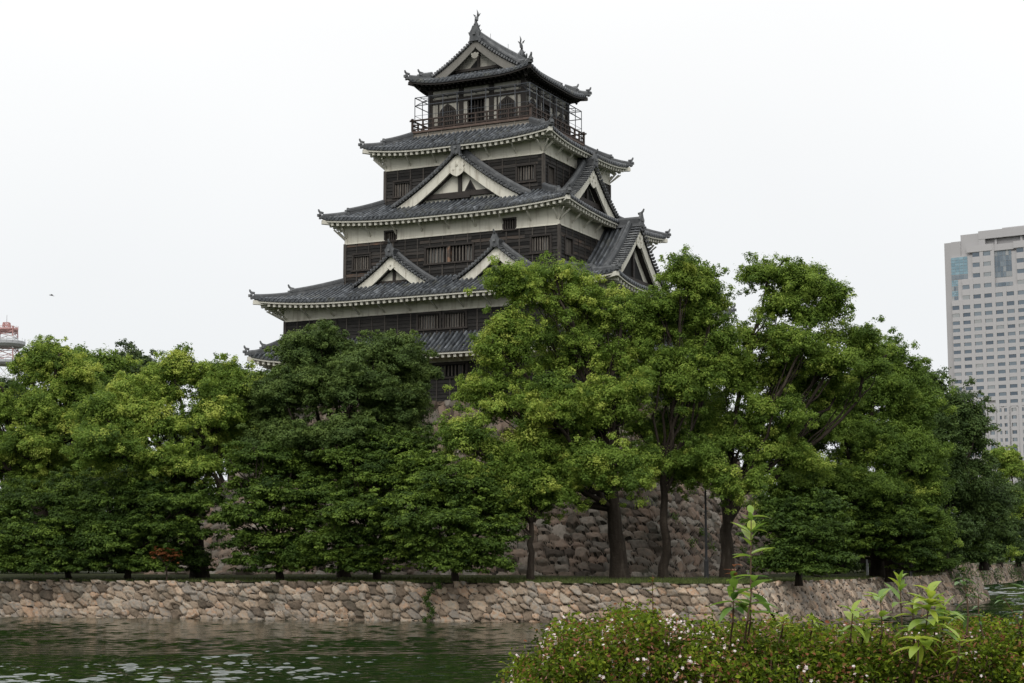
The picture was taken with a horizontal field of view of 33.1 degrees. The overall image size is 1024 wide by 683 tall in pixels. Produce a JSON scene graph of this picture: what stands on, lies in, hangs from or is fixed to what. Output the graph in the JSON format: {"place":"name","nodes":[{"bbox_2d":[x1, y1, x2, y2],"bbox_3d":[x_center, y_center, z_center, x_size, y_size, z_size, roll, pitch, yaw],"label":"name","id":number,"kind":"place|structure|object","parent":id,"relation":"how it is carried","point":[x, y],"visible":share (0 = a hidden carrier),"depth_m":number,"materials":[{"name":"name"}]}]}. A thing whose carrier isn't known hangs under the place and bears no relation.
{"place":"outdoors","nodes":[
{"label":"outdoors","id":0,"kind":"place"},
{"bbox_2d":[0,580,1023,682],"bbox_3d":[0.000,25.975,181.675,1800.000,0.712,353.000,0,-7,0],"label":"water","id":1,"kind":"structure","parent":0,"point":[96,650],"depth_m":59.16,"materials":[{"name":"green liquid"}]},
{"bbox_2d":[0,562,1023,583],"bbox_3d":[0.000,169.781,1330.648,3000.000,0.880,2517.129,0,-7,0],"label":"ground","id":2,"kind":"structure","parent":0,"point":[92,574],"depth_m":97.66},
{"bbox_2d":[0,320,25,377],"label":"radio mast","id":3,"kind":"object","parent":2,"relation":"on","point":[13,344],"visible":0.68,"depth_m":602.19,"materials":[{"name":"white metal"}]},
{"bbox_2d":[0,374,95,481],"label":"shade tree","id":4,"kind":"object","parent":2,"relation":"on","point":[6,381],"visible":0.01,"depth_m":127.59,"materials":[{"name":"green plant"}]},
{"bbox_2d":[0,466,118,578],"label":"maple tree","id":5,"kind":"object","parent":2,"relation":"on","point":[46,555],"visible":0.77,"depth_m":93.86,"materials":[{"name":"green plant"}]},
{"bbox_2d":[0,334,126,573],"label":"camphor tree","id":6,"kind":"object","parent":2,"relation":"on","point":[31,446],"visible":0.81,"depth_m":104.83,"materials":[{"name":"green plant"}]},
{"bbox_2d":[64,546,112,572],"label":"shrub","id":7,"kind":"object","parent":2,"relation":"on","point":[71,547],"visible":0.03,"depth_m":112.63,"materials":[{"name":"green plant"}]},
{"bbox_2d":[52,341,139,572],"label":"shade tree","id":8,"kind":"object","parent":2,"relation":"on","point":[111,364],"visible":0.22,"depth_m":120.01,"materials":[{"name":"green plant"}]},
{"bbox_2d":[0,465,216,572],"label":"shade tree","id":9,"kind":"object","parent":2,"relation":"on","point":[104,508],"visible":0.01,"depth_m":114.20,"materials":[{"name":"green plant"}]},
{"bbox_2d":[94,338,158,439],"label":"shade tree","id":10,"kind":"object","parent":2,"relation":"on","point":[135,353],"visible":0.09,"depth_m":135.97,"materials":[{"name":"green plant"}]},
{"bbox_2d":[106,533,176,572],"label":"shrub","id":11,"kind":"object","parent":2,"relation":"on","point":[167,539],"visible":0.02,"depth_m":111.83,"materials":[{"name":"green plant"}]},
{"bbox_2d":[58,467,232,579],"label":"maple tree","id":12,"kind":"object","parent":2,"relation":"on","point":[98,536],"visible":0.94,"depth_m":92.51,"materials":[{"name":"green plant"}]},
{"bbox_2d":[59,341,265,577],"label":"camphor tree","id":13,"kind":"object","parent":2,"relation":"on","point":[142,409],"visible":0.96,"depth_m":95.48,"materials":[{"name":"green plant"}]},
{"bbox_2d":[149,546,182,580],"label":"maple tree","id":14,"kind":"object","parent":2,"relation":"on","point":[157,552],"visible":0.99,"depth_m":91.15,"materials":[{"name":"red plant"}]},
{"bbox_2d":[158,569,189,574],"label":"boulder","id":15,"kind":"object","parent":2,"relation":"on","point":[180,573],"visible":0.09,"depth_m":104.23,"materials":[{"name":"stone"}]},
{"bbox_2d":[115,362,280,487],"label":"shade tree","id":16,"kind":"object","parent":2,"relation":"on","point":[220,478],"visible":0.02,"depth_m":121.26,"materials":[{"name":"green plant"}]},
{"bbox_2d":[232,568,256,574],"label":"boulder","id":17,"kind":"object","parent":2,"relation":"on","point":[242,573],"visible":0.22,"depth_m":99.75,"materials":[{"name":"stone"}]},
{"bbox_2d":[203,436,340,579],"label":"maple tree","id":18,"kind":"object","parent":2,"relation":"on","point":[273,460],"visible":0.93,"depth_m":90.67,"materials":[{"name":"green plant"}]},
{"bbox_2d":[234,318,444,576],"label":"evergreen tree","id":19,"kind":"object","parent":2,"relation":"on","point":[316,368],"visible":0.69,"depth_m":95.36,"materials":[{"name":"green plant"}]},
{"bbox_2d":[287,419,443,579],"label":"maple tree","id":20,"kind":"object","parent":2,"relation":"on","point":[344,511],"visible":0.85,"depth_m":89.45,"materials":[{"name":"green plant"}]},
{"bbox_2d":[0,579,772,623],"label":"moat wall","id":21,"kind":"structure","parent":2,"relation":"on","point":[524,601],"depth_m":87.31,"materials":[{"name":"stone"}]},
{"bbox_2d":[420,577,442,620],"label":"hanging vine","id":22,"kind":"object","parent":21,"relation":"hanging from","point":[426,597],"visible":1,"depth_m":85.74,"materials":[{"name":"green plant"}]},
{"bbox_2d":[357,441,531,581],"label":"maple tree","id":23,"kind":"object","parent":2,"relation":"on","point":[449,512],"visible":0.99,"depth_m":86.30,"materials":[{"name":"green plant"}]},
{"bbox_2d":[131,398,848,577],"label":"stone base","id":24,"kind":"object","parent":2,"relation":"on","point":[573,543],"visible":0.14,"depth_m":101.32,"materials":[{"name":"grey stone"}]},
{"bbox_2d":[243,11,736,407],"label":"castle keep","id":25,"kind":"structure","parent":24,"relation":"on","point":[499,160],"depth_m":116.37,"materials":[{"name":"wood"}]},
{"bbox_2d":[313,319,336,333],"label":"window","id":26,"kind":"structure","parent":25,"relation":"in","point":[314,322],"depth_m":117.00,"materials":[{"name":"wood"}]},
{"bbox_2d":[350,252,371,271],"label":"window","id":27,"kind":"structure","parent":25,"relation":"in","point":[363,263],"depth_m":118.15,"materials":[{"name":"wood"}]},
{"bbox_2d":[383,230,397,242],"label":"window","id":28,"kind":"structure","parent":25,"relation":"in","point":[389,234],"depth_m":117.29,"materials":[{"name":"wood"}]},
{"bbox_2d":[391,179,411,198],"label":"window","id":29,"kind":"structure","parent":25,"relation":"in","point":[399,190],"depth_m":119.63,"materials":[{"name":"wood"}]},
{"bbox_2d":[415,311,441,330],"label":"window","id":30,"kind":"structure","parent":25,"relation":"in","point":[426,322],"depth_m":113.43,"materials":[{"name":"wood"}]},
{"bbox_2d":[439,104,455,125],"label":"arched window","id":31,"kind":"structure","parent":25,"relation":"in","point":[447,107],"depth_m":120.73,"materials":[{"name":"black wood"}]},
{"bbox_2d":[423,242,474,265],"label":"window","id":32,"kind":"structure","parent":25,"relation":"in","point":[461,252],"depth_m":115.10,"materials":[{"name":"wood"}]},
{"bbox_2d":[433,361,467,378],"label":"window","id":33,"kind":"structure","parent":25,"relation":"in","point":[449,370],"depth_m":112.22,"materials":[{"name":"wood"}]},
{"bbox_2d":[441,309,467,329],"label":"window","id":34,"kind":"structure","parent":25,"relation":"in","point":[454,320],"depth_m":112.57,"materials":[{"name":"wood"}]},
{"bbox_2d":[468,99,484,121],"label":"doorway","id":35,"kind":"structure","parent":25,"relation":"in","point":[479,103],"depth_m":120.15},
{"bbox_2d":[498,96,515,117],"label":"arched window","id":36,"kind":"structure","parent":25,"relation":"in","point":[506,100],"depth_m":118.67,"materials":[{"name":"black wood"}]},
{"bbox_2d":[501,217,517,231],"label":"window","id":37,"kind":"structure","parent":25,"relation":"in","point":[507,225],"depth_m":113.26,"materials":[{"name":"wood"}]},
{"bbox_2d":[504,357,533,374],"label":"window","id":38,"kind":"structure","parent":25,"relation":"in","point":[522,364],"depth_m":110.07,"materials":[{"name":"wood"}]},
{"bbox_2d":[515,162,536,183],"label":"window","id":39,"kind":"structure","parent":25,"relation":"in","point":[524,172],"depth_m":115.38,"materials":[{"name":"wood"}]},
{"bbox_2d":[530,98,535,115],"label":"arched window","id":40,"kind":"structure","parent":25,"relation":"in","point":[532,100],"depth_m":119.26,"materials":[{"name":"wood"}]},
{"bbox_2d":[528,233,552,254],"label":"window","id":41,"kind":"structure","parent":25,"relation":"in","point":[544,242],"depth_m":112.13,"materials":[{"name":"wood"}]},
{"bbox_2d":[542,103,548,120],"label":"doorway","id":42,"kind":"structure","parent":25,"relation":"in","point":[542,103],"depth_m":121.47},
{"bbox_2d":[547,164,555,185],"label":"window","id":43,"kind":"structure","parent":25,"relation":"in","point":[551,169],"depth_m":115.83,"materials":[{"name":"wood"}]},
{"bbox_2d":[557,113,564,130],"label":"arched window","id":44,"kind":"structure","parent":25,"relation":"in","point":[560,115],"depth_m":123.33,"materials":[{"name":"wood"}]},
{"bbox_2d":[564,235,574,256],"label":"window","id":45,"kind":"structure","parent":25,"relation":"in","point":[569,241],"depth_m":112.82,"materials":[{"name":"wood"}]},
{"bbox_2d":[670,512,682,523],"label":"weed tuft","id":46,"kind":"object","parent":24,"relation":"attached to","point":[674,517],"visible":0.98,"depth_m":102.20,"materials":[{"name":"green plant"}]},
{"bbox_2d":[684,485,698,495],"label":"weed tuft","id":47,"kind":"object","parent":24,"relation":"attached to","point":[689,491],"visible":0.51,"depth_m":108.91,"materials":[{"name":"green plant"}]},
{"bbox_2d":[686,537,697,546],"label":"weed tuft","id":48,"kind":"object","parent":24,"relation":"attached to","point":[692,540],"visible":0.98,"depth_m":101.08,"materials":[{"name":"green plant"}]},
{"bbox_2d":[699,526,710,542],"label":"weed tuft","id":49,"kind":"object","parent":24,"relation":"attached to","point":[700,529],"visible":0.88,"depth_m":104.30,"materials":[{"name":"green plant"}]},
{"bbox_2d":[707,540,716,550],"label":"weed tuft","id":50,"kind":"object","parent":24,"relation":"attached to","point":[713,547],"visible":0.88,"depth_m":103.39,"materials":[{"name":"green plant"}]},
{"bbox_2d":[737,546,746,553],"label":"weed tuft","id":51,"kind":"object","parent":24,"relation":"attached to","point":[742,549],"visible":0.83,"depth_m":108.17,"materials":[{"name":"green plant"}]},
{"bbox_2d":[493,440,569,580],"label":"camphor tree","id":52,"kind":"object","parent":2,"relation":"on","point":[514,459],"visible":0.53,"depth_m":89.23,"materials":[{"name":"green plant"}]},
{"bbox_2d":[432,250,673,578],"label":"camphor tree","id":53,"kind":"object","parent":2,"relation":"on","point":[557,418],"visible":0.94,"depth_m":91.73,"materials":[{"name":"green plant"}]},
{"bbox_2d":[620,243,752,577],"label":"camphor tree","id":54,"kind":"object","parent":2,"relation":"on","point":[695,299],"visible":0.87,"depth_m":95.01,"materials":[{"name":"green plant"}]},
{"bbox_2d":[701,478,708,577],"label":"street lamp","id":55,"kind":"object","parent":2,"relation":"on","point":[706,568],"visible":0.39,"depth_m":95.26,"materials":[{"name":"black metal"}]},
{"bbox_2d":[664,251,897,577],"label":"camphor tree","id":56,"kind":"object","parent":2,"relation":"on","point":[788,374],"visible":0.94,"depth_m":96.84,"materials":[{"name":"green plant"}]},
{"bbox_2d":[736,485,860,585],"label":"maple tree","id":57,"kind":"object","parent":2,"relation":"on","point":[794,549],"visible":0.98,"depth_m":86.59,"materials":[{"name":"green plant"}]},
{"bbox_2d":[823,561,861,570],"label":"shrub","id":58,"kind":"object","parent":2,"relation":"on","point":[846,567],"visible":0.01,"depth_m":120.97,"materials":[{"name":"green plant"}]},
{"bbox_2d":[743,333,963,577],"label":"camphor tree","id":59,"kind":"object","parent":2,"relation":"on","point":[896,450],"visible":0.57,"depth_m":106.16,"materials":[{"name":"green plant"}]},
{"bbox_2d":[849,561,869,572],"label":"shrub","id":60,"kind":"object","parent":2,"relation":"on","point":[864,566],"visible":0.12,"depth_m":124.73,"materials":[{"name":"green plant"}]},
{"bbox_2d":[860,555,869,574],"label":"signpost","id":61,"kind":"object","parent":2,"relation":"on","point":[866,561],"visible":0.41,"depth_m":112.01,"materials":[{"name":"grey metal"}]},
{"bbox_2d":[747,563,990,623],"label":"moat wall","id":62,"kind":"structure","parent":2,"relation":"on","point":[823,599],"depth_m":96.08,"materials":[{"name":"stone"}]},
{"bbox_2d":[948,556,988,602],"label":"weed tuft","id":63,"kind":"object","parent":62,"relation":"on","point":[965,580],"visible":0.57,"depth_m":122.28,"materials":[{"name":"green plant"}]},
{"bbox_2d":[813,511,985,573],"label":"shade tree","id":64,"kind":"object","parent":2,"relation":"on","point":[968,528],"visible":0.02,"depth_m":117.50,"materials":[{"name":"green plant"}]},
{"bbox_2d":[893,563,913,576],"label":"park bench","id":65,"kind":"object","parent":2,"relation":"on","point":[905,566],"visible":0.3,"depth_m":110.08,"materials":[{"name":"black metal"}]},
{"bbox_2d":[895,565,936,572],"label":"shrub","id":66,"kind":"object","parent":2,"relation":"on","point":[907,571],"depth_m":122.86,"materials":[{"name":"green plant"}]},
{"bbox_2d":[913,361,1021,577],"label":"evergreen tree","id":67,"kind":"object","parent":2,"relation":"on","point":[965,429],"visible":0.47,"depth_m":123.21,"materials":[{"name":"green plant"}]},
{"bbox_2d":[950,527,991,557],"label":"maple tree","id":68,"kind":"object","parent":2,"relation":"on","point":[976,545],"visible":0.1,"depth_m":124.46,"materials":[{"name":"green plant"}]},
{"bbox_2d":[944,225,1023,561],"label":"tower block","id":69,"kind":"structure","parent":2,"relation":"on","point":[984,277],"depth_m":696.74,"materials":[{"name":"white concrete"}]},
{"bbox_2d":[973,262,979,266],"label":"window","id":70,"kind":"structure","parent":69,"relation":"in","point":[974,264],"depth_m":702.33,"materials":[{"name":"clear glass"}]},
{"bbox_2d":[983,251,989,255],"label":"window","id":71,"kind":"structure","parent":69,"relation":"in","point":[986,253],"depth_m":700.45,"materials":[{"name":"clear glass"}]},
{"bbox_2d":[984,261,990,265],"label":"window","id":72,"kind":"structure","parent":69,"relation":"in","point":[988,263],"depth_m":699.68,"materials":[{"name":"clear glass"}]},
{"bbox_2d":[966,384,1023,456],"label":"window","id":73,"kind":"structure","parent":69,"relation":"in","point":[1011,385],"depth_m":688.75,"materials":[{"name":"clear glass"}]},
{"bbox_2d":[1007,301,1013,305],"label":"window","id":74,"kind":"structure","parent":69,"relation":"in","point":[1008,302],"depth_m":692.62,"materials":[{"name":"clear glass"}]},
{"bbox_2d":[1017,258,1023,262],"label":"window","id":75,"kind":"structure","parent":69,"relation":"in","point":[1019,260],"depth_m":692.12,"materials":[{"name":"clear glass"}]},
{"bbox_2d":[955,463,1023,570],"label":"shade tree","id":76,"kind":"object","parent":2,"relation":"on","point":[995,546],"visible":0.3,"depth_m":147.46,"materials":[{"name":"green plant"}]},
{"bbox_2d":[975,507,1015,566],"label":"shade tree","id":77,"kind":"object","parent":2,"relation":"on","point":[1002,559],"visible":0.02,"depth_m":210.26,"materials":[{"name":"green plant"}]},
{"bbox_2d":[974,564,1023,584],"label":"moat wall","id":78,"kind":"structure","parent":2,"relation":"on","point":[1007,578],"depth_m":226.81,"materials":[{"name":"stone"}]},
{"bbox_2d":[977,566,994,583],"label":"weed tuft","id":79,"kind":"object","parent":78,"relation":"attached to","point":[982,575],"visible":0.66,"depth_m":209.85,"materials":[{"name":"green plant"}]},
{"bbox_2d":[992,568,1004,582],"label":"weed tuft","id":80,"kind":"object","parent":78,"relation":"attached to","point":[997,575],"visible":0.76,"depth_m":219.56,"materials":[{"name":"green plant"}]},
{"bbox_2d":[1007,563,1020,579],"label":"weed tuft","id":81,"kind":"object","parent":78,"relation":"on","point":[1013,573],"visible":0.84,"depth_m":233.62,"materials":[{"name":"green plant"}]},
{"bbox_2d":[1014,562,1023,579],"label":"weed tuft","id":82,"kind":"object","parent":78,"relation":"attached to","point":[1020,576],"visible":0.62,"depth_m":239.46,"materials":[{"name":"green plant"}]},
{"bbox_2d":[980,440,1023,566],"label":"shade tree","id":83,"kind":"object","parent":2,"relation":"on","point":[1012,464],"visible":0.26,"depth_m":230.56,"materials":[{"name":"green plant"}]},
{"bbox_2d":[1003,460,1023,566],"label":"shade tree","id":84,"kind":"object","parent":2,"relation":"on","point":[1019,560],"visible":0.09,"depth_m":243.29,"materials":[{"name":"green plant"}]},
{"bbox_2d":[0,0,1023,487],"label":"sky","id":85,"kind":"structure","parent":0,"point":[163,163],"materials":[{"name":"white"}]},
{"bbox_2d":[816,488,968,581],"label":"maple tree","id":86,"kind":"object","parent":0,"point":[914,541],"visible":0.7,"depth_m":103.14,"materials":[{"name":"green plant"}]},
{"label":"near bank","id":87,"kind":"structure","parent":0,"visible":0},
{"bbox_2d":[492,598,1023,682],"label":"flowering hedge","id":88,"kind":"object","parent":87,"relation":"on","point":[689,652],"visible":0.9,"depth_m":4.82,"materials":[{"name":"green plant"}]},
{"bbox_2d":[647,575,655,660],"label":"young shoot","id":89,"kind":"object","parent":88,"relation":"attached to","point":[652,580],"visible":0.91,"depth_m":5.00,"materials":[{"name":"green plant"}]},
{"bbox_2d":[708,564,750,649],"bbox_3d":[0.634,0.772,4.874,0.130,0.283,0.182,-4,-8,28],"label":"young shoot","id":90,"kind":"object","parent":88,"relation":"attached to","point":[732,588],"visible":0.95,"depth_m":4.84,"materials":[{"name":"green plant"}]},
{"bbox_2d":[731,505,777,649],"bbox_3d":[0.691,0.698,4.949,0.136,0.453,0.189,0,-7,0],"label":"young shoot","id":91,"kind":"object","parent":88,"relation":"attached to","point":[751,527],"visible":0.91,"depth_m":4.92,"materials":[{"name":"green plant"}]},
{"bbox_2d":[733,574,779,656],"bbox_3d":[0.676,0.778,4.826,0.133,0.249,0.213,0,-7,0],"label":"young shoot","id":92,"kind":"object","parent":88,"relation":"attached to","point":[763,601],"visible":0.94,"depth_m":4.80,"materials":[{"name":"green plant"}]},
{"bbox_2d":[776,614,793,641],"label":"young shoot","id":93,"kind":"object","parent":88,"relation":"attached to","point":[782,619],"visible":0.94,"depth_m":4.94,"materials":[{"name":"green plant"}]},
{"bbox_2d":[806,614,823,639],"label":"young shoot","id":94,"kind":"object","parent":88,"relation":"attached to","point":[811,617],"visible":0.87,"depth_m":4.94,"materials":[{"name":"green plant"}]},
{"bbox_2d":[832,600,872,660],"bbox_3d":[0.938,0.844,4.869,0.111,0.228,0.183,3,-8,-23],"label":"young shoot","id":95,"kind":"object","parent":88,"relation":"attached to","point":[850,616],"visible":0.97,"depth_m":4.84,"materials":[{"name":"green plant"}]},
{"bbox_2d":[851,606,873,651],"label":"young shoot","id":96,"kind":"object","parent":88,"relation":"attached to","point":[867,634],"visible":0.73,"depth_m":4.88,"materials":[{"name":"green plant"}]},
{"bbox_2d":[855,588,894,653],"bbox_3d":[1.030,0.823,4.873,0.109,0.247,0.203,-2,-8,18],"label":"young shoot","id":97,"kind":"object","parent":88,"relation":"attached to","point":[880,595],"visible":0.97,"depth_m":4.85,"materials":[{"name":"green plant"}]},
{"bbox_2d":[885,570,907,673],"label":"young shoot","id":98,"kind":"object","parent":88,"relation":"attached to","point":[900,584],"visible":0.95,"depth_m":4.90,"materials":[{"name":"green plant"}]},
{"bbox_2d":[893,594,934,682],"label":"young shoot","id":99,"kind":"object","parent":88,"relation":"on","point":[912,610],"visible":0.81,"depth_m":4.79,"materials":[{"name":"green plant"}]},
{"bbox_2d":[892,635,940,682],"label":"young shoot","id":100,"kind":"object","parent":88,"relation":"attached to","point":[917,649],"visible":1,"depth_m":4.65,"materials":[{"name":"green plant"}]},
{"bbox_2d":[897,581,953,671],"bbox_3d":[1.127,0.817,4.752,0.179,0.308,0.181,7,-10,-43],"label":"young shoot","id":101,"kind":"object","parent":88,"relation":"on","point":[929,601],"visible":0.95,"depth_m":4.73,"materials":[{"name":"green plant"}]},
{"bbox_2d":[922,595,963,663],"bbox_3d":[1.187,0.849,4.863,0.098,0.265,0.201,4,-8,-28],"label":"young shoot","id":102,"kind":"object","parent":88,"relation":"attached to","point":[942,597],"visible":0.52,"depth_m":4.83,"materials":[{"name":"green plant"}]},
{"bbox_2d":[930,602,969,681],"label":"young shoot","id":103,"kind":"object","parent":88,"relation":"attached to","point":[951,634],"visible":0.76,"depth_m":4.78,"materials":[{"name":"green plant"}]},
{"bbox_2d":[941,625,974,682],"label":"young shoot","id":104,"kind":"object","parent":88,"relation":"attached to","point":[958,641],"visible":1,"depth_m":4.65,"materials":[{"name":"green plant"}]},
{"bbox_2d":[948,578,983,654],"bbox_3d":[1.286,0.824,4.980,0.105,0.280,0.172,3,-8,-20],"label":"young shoot","id":105,"kind":"object","parent":88,"relation":"attached to","point":[966,619],"visible":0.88,"depth_m":4.95,"materials":[{"name":"green plant"}]},
{"bbox_2d":[973,590,988,674],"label":"young shoot","id":106,"kind":"object","parent":88,"relation":"attached to","point":[980,623],"visible":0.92,"depth_m":4.94,"materials":[{"name":"green plant"}]},
{"bbox_2d":[995,596,1023,653],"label":"young shoot","id":107,"kind":"object","parent":88,"relation":"attached to","point":[1017,622],"visible":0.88,"depth_m":4.94,"materials":[{"name":"green plant"}]},
{"bbox_2d":[1013,584,1023,625],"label":"young shoot","id":108,"kind":"object","parent":88,"relation":"attached to","point":[1021,596],"visible":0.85,"depth_m":4.94,"materials":[{"name":"green plant"}]}
]}

